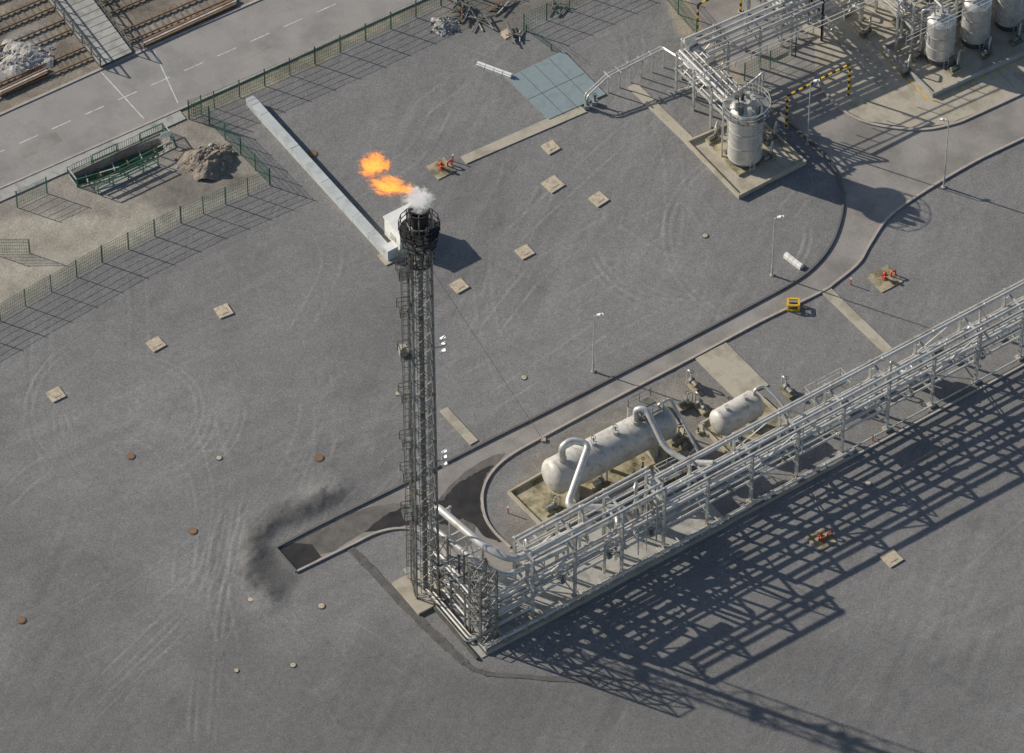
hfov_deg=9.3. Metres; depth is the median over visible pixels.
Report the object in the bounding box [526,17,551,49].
green fence
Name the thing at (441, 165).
fire hydrant
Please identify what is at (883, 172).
access road
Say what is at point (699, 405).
pump skid
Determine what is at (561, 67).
steel plate cover
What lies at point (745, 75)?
green gate
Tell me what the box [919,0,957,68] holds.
storage tank
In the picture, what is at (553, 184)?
manhole pad
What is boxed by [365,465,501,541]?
asphalt patch
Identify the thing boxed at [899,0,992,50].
pipe bridge
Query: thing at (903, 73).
pump skid
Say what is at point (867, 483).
manhole cover
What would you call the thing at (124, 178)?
trench footbridge
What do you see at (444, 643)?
drain channel
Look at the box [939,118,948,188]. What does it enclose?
street lamp
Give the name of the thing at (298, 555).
puddle
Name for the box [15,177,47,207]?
green gate
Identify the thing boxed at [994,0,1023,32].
storage tank
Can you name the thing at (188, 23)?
steel girder stack
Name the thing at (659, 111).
concrete path
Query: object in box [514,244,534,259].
manhole pad
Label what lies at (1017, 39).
pump skid
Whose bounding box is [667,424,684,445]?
pump skid
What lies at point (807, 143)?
street lamp
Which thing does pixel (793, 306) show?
yellow grit box
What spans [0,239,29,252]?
green gate
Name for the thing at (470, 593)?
flare header rack
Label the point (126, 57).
kerb
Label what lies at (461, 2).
pipe scrap stack
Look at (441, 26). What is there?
rubble heap
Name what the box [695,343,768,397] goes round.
concrete path
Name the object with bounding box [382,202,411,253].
equipment cabin
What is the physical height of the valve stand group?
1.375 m
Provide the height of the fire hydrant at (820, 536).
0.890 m
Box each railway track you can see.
[0,0,55,33]
[0,0,148,59]
[0,0,238,100]
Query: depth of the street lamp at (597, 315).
568.15 m
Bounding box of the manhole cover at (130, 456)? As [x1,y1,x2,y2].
[126,453,134,459]
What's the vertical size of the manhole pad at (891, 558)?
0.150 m
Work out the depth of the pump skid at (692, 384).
569.58 m
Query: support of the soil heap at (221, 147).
on the gravel ground
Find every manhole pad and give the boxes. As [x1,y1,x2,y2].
[46,386,65,402]
[146,336,165,351]
[214,303,233,318]
[449,278,468,293]
[499,28,510,39]
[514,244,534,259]
[541,140,560,154]
[541,175,564,192]
[588,191,608,206]
[880,549,903,567]
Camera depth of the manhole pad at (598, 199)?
584.62 m
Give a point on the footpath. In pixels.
(49, 173)
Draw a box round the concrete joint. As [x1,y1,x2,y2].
[827,31,1014,87]
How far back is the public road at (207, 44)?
594.76 m
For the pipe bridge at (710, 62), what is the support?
on the gravel ground
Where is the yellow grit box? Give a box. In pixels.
[787,298,799,311]
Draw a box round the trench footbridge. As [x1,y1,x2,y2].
[93,154,158,194]
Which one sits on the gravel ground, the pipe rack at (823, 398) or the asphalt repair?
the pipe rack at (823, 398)
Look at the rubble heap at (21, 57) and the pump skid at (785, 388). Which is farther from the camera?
the rubble heap at (21, 57)
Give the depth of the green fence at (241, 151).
587.78 m
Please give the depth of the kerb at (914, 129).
591.12 m
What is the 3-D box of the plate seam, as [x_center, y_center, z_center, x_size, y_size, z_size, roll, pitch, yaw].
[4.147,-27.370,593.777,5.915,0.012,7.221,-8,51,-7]
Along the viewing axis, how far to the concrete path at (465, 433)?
567.14 m
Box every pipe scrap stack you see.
[449,0,475,10]
[450,4,472,22]
[462,11,494,31]
[482,0,511,13]
[506,22,522,44]
[547,0,568,15]
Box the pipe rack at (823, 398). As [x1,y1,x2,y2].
[479,279,1023,653]
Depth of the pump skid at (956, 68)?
594.56 m
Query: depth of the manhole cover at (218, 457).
564.82 m
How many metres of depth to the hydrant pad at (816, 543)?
558.70 m
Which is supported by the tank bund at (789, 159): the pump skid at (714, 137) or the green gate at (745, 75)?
the pump skid at (714, 137)
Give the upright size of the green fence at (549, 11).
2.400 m
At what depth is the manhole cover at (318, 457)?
564.82 m
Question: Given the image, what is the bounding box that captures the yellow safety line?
[878,50,1023,102]
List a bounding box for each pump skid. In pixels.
[542,495,560,516]
[589,471,607,491]
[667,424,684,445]
[668,463,679,481]
[676,391,692,412]
[684,448,695,467]
[685,369,701,392]
[693,391,709,414]
[705,121,720,145]
[763,141,775,164]
[764,121,778,145]
[779,376,795,398]
[839,0,854,17]
[859,15,873,38]
[890,5,905,26]
[898,54,913,77]
[911,38,925,62]
[933,337,944,354]
[947,52,962,75]
[979,36,993,59]
[1009,23,1023,46]
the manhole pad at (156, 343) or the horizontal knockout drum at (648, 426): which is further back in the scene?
the manhole pad at (156, 343)
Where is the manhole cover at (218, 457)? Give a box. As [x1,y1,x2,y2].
[216,455,221,460]
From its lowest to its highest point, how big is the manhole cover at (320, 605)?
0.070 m
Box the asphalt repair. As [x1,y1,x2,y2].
[16,39,276,158]
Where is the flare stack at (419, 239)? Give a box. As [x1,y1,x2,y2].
[392,201,455,614]
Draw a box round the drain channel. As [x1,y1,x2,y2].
[345,546,598,683]
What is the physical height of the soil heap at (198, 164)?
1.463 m
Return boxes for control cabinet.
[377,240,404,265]
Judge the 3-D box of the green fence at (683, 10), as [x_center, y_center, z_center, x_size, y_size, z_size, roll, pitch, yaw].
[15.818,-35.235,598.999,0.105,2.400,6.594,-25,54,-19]
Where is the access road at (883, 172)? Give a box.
[279,0,1023,579]
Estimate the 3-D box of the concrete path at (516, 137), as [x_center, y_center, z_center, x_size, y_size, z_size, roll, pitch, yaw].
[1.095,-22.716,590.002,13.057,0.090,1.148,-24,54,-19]
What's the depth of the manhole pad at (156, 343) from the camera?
573.29 m
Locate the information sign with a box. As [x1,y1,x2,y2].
[160,130,172,144]
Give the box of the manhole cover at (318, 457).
[314,454,323,461]
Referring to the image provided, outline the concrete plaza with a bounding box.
[788,0,1023,127]
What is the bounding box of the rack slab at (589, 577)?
[403,491,729,657]
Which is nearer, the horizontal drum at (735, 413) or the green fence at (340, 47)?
the horizontal drum at (735, 413)
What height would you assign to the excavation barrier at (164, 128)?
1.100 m
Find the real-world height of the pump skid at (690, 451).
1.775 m
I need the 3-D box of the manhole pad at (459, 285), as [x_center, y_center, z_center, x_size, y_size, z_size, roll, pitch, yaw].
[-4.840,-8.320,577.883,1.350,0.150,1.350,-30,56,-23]
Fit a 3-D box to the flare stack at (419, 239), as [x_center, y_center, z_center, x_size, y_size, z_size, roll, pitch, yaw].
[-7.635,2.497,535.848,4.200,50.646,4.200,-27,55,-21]
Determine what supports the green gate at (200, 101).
on the gravel ground
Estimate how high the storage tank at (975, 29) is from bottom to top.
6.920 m
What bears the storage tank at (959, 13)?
on the concrete plaza
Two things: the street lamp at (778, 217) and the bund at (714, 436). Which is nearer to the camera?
the bund at (714, 436)
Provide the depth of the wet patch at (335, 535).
559.60 m
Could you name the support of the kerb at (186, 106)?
on the gravel ground
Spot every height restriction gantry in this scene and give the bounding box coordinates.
[694,0,742,35]
[783,63,850,128]
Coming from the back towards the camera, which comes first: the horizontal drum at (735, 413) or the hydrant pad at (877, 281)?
the hydrant pad at (877, 281)
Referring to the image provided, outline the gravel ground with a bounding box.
[0,0,1023,752]
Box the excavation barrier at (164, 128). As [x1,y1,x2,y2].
[67,122,174,186]
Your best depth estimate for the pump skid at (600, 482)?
562.18 m
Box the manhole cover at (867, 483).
[864,481,871,486]
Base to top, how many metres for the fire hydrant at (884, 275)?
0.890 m
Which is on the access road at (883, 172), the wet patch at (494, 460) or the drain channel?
the wet patch at (494, 460)
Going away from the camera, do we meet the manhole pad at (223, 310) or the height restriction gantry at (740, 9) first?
the manhole pad at (223, 310)
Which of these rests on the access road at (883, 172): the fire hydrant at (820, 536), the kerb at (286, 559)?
the kerb at (286, 559)
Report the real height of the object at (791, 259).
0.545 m
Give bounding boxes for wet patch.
[294,503,407,553]
[428,452,504,546]
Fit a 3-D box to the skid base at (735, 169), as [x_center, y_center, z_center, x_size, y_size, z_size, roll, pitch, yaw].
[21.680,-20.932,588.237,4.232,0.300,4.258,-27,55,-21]
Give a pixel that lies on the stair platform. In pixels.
(678, 472)
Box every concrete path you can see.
[440,407,477,444]
[461,106,586,163]
[628,82,692,142]
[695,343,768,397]
[822,288,891,352]
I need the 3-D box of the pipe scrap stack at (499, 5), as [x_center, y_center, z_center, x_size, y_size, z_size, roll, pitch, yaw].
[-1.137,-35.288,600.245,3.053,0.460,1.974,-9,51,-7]
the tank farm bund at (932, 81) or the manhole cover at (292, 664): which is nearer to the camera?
the manhole cover at (292, 664)
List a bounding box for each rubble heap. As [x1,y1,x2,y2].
[0,39,54,77]
[428,16,459,36]
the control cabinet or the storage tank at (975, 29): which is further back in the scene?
the storage tank at (975, 29)
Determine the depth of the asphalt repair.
589.52 m
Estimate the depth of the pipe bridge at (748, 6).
595.82 m
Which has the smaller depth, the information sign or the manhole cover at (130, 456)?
the manhole cover at (130, 456)
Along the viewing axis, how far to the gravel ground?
567.97 m
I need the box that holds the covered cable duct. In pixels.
[245,95,387,255]
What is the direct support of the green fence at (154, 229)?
on the gravel ground
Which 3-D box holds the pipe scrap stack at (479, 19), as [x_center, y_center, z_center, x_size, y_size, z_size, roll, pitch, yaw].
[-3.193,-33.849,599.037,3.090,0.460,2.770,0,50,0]
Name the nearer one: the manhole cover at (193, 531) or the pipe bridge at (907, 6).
the manhole cover at (193, 531)
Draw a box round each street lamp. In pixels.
[591,313,603,372]
[770,215,783,276]
[805,79,819,145]
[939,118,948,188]
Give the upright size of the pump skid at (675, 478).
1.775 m
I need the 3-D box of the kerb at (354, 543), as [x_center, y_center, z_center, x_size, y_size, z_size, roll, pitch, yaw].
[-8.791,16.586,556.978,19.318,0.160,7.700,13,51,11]
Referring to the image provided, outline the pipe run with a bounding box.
[584,46,686,109]
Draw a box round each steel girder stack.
[0,66,47,96]
[143,0,236,47]
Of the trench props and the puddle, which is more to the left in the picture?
the trench props
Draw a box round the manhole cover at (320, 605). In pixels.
[317,603,324,608]
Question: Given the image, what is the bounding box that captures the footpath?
[0,110,185,201]
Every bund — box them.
[507,403,694,531]
[685,121,806,198]
[698,391,785,458]
[882,0,1023,97]
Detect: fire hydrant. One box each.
[438,160,452,169]
[817,530,832,540]
[881,270,895,280]
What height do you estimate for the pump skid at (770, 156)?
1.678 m
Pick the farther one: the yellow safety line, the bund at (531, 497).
the yellow safety line
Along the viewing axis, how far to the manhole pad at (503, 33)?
598.12 m
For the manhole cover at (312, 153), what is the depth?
588.38 m
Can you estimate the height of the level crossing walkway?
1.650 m
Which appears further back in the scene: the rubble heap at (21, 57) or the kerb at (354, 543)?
the rubble heap at (21, 57)
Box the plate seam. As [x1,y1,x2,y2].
[528,72,583,109]
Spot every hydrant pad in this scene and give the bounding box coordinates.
[426,158,455,179]
[805,527,835,551]
[866,265,902,292]
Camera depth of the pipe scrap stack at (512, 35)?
597.71 m
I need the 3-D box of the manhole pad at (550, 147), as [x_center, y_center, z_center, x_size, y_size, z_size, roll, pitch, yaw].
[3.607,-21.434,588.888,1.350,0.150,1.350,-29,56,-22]
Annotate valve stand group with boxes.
[631,421,741,481]
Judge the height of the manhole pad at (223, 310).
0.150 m
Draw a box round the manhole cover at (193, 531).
[189,527,196,534]
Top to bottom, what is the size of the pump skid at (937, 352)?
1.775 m
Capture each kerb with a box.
[0,0,259,114]
[0,0,423,188]
[275,108,843,547]
[275,547,296,572]
[296,527,503,620]
[481,136,1023,547]
[818,83,1023,130]
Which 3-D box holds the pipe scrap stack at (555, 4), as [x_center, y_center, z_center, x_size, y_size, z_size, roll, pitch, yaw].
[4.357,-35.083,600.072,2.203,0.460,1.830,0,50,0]
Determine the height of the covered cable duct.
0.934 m
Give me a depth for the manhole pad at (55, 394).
569.44 m
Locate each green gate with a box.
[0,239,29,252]
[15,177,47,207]
[187,95,201,118]
[744,38,796,80]
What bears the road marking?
on the public road at (207, 44)
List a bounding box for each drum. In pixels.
[541,387,713,523]
[709,385,786,445]
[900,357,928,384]
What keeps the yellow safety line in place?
on the concrete plaza
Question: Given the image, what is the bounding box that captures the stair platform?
[638,453,687,513]
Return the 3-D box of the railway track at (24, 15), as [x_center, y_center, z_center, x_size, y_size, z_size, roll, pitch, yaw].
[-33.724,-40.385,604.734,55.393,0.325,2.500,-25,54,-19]
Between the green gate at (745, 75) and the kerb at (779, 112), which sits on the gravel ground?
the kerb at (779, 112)
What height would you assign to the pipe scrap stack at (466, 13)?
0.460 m
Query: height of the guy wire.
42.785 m
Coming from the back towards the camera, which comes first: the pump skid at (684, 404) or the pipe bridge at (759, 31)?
the pipe bridge at (759, 31)
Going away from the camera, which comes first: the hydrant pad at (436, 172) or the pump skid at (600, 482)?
the pump skid at (600, 482)
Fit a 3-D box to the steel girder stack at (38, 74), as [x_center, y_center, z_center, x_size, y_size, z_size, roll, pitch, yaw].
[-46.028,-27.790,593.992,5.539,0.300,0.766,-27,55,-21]
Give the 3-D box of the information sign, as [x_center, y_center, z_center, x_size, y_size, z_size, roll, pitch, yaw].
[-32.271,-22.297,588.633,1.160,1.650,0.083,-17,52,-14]
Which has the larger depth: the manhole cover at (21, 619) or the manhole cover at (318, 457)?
the manhole cover at (318, 457)
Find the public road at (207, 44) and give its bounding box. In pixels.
[0,0,416,186]
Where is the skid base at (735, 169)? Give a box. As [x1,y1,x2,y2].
[713,140,775,175]
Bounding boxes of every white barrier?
[476,61,512,78]
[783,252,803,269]
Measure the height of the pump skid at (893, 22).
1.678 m
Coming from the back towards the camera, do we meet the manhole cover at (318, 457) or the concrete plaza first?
the concrete plaza
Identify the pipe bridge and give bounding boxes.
[674,37,763,142]
[680,0,896,97]
[743,0,798,46]
[862,0,913,49]
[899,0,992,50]
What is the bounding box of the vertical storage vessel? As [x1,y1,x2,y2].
[721,82,770,172]
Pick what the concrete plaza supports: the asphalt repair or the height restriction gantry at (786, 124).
the height restriction gantry at (786, 124)
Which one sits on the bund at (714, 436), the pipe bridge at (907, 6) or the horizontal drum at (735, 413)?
the horizontal drum at (735, 413)
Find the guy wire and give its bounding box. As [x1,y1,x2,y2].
[434,273,545,441]
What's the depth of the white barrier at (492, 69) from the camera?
594.76 m
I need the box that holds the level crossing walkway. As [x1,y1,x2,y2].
[47,0,132,67]
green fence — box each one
[0,169,269,320]
[187,102,270,185]
[189,0,450,117]
[523,0,586,30]
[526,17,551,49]
[667,0,696,32]
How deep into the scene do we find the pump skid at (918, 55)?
595.68 m
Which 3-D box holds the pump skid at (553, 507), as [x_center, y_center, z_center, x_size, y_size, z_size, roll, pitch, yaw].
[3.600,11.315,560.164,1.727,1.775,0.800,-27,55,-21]
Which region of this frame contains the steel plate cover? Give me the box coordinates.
[506,51,605,118]
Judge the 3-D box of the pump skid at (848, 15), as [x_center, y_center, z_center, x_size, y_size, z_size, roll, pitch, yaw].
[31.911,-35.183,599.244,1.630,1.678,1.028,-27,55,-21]
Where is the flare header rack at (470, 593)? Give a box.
[418,504,585,659]
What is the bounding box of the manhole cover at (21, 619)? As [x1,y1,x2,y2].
[17,616,25,623]
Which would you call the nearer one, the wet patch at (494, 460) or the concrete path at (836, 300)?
the wet patch at (494, 460)
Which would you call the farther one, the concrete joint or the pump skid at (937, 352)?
the concrete joint
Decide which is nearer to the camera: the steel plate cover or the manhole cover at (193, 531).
the manhole cover at (193, 531)
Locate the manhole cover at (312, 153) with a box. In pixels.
[308,150,316,157]
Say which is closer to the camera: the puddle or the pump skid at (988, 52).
the puddle
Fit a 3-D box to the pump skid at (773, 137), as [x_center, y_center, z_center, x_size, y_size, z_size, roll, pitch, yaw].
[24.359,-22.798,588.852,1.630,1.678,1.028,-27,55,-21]
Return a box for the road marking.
[0,4,334,151]
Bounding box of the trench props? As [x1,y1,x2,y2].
[79,145,160,183]
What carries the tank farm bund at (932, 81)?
on the gravel ground
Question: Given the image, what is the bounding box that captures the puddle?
[278,543,320,569]
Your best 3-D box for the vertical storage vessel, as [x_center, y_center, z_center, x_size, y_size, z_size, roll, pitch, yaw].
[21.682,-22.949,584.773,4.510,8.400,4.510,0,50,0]
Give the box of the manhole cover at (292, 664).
[290,662,295,667]
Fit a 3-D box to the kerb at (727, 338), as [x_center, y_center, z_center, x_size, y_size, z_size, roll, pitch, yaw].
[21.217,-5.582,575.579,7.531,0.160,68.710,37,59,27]
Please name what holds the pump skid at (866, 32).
on the concrete plaza
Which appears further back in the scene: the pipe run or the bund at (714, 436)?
the pipe run
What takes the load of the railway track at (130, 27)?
on the gravel ground
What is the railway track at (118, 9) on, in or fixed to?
on the gravel ground
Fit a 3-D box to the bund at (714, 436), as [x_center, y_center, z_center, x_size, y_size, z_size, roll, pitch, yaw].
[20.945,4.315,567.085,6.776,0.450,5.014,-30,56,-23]
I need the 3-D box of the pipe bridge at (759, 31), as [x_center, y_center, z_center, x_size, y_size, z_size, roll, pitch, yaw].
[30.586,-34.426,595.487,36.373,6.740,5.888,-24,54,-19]
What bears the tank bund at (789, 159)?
on the gravel ground
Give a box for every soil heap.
[174,145,234,180]
[206,142,236,155]
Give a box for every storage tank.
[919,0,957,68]
[929,0,962,19]
[955,0,992,50]
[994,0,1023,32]

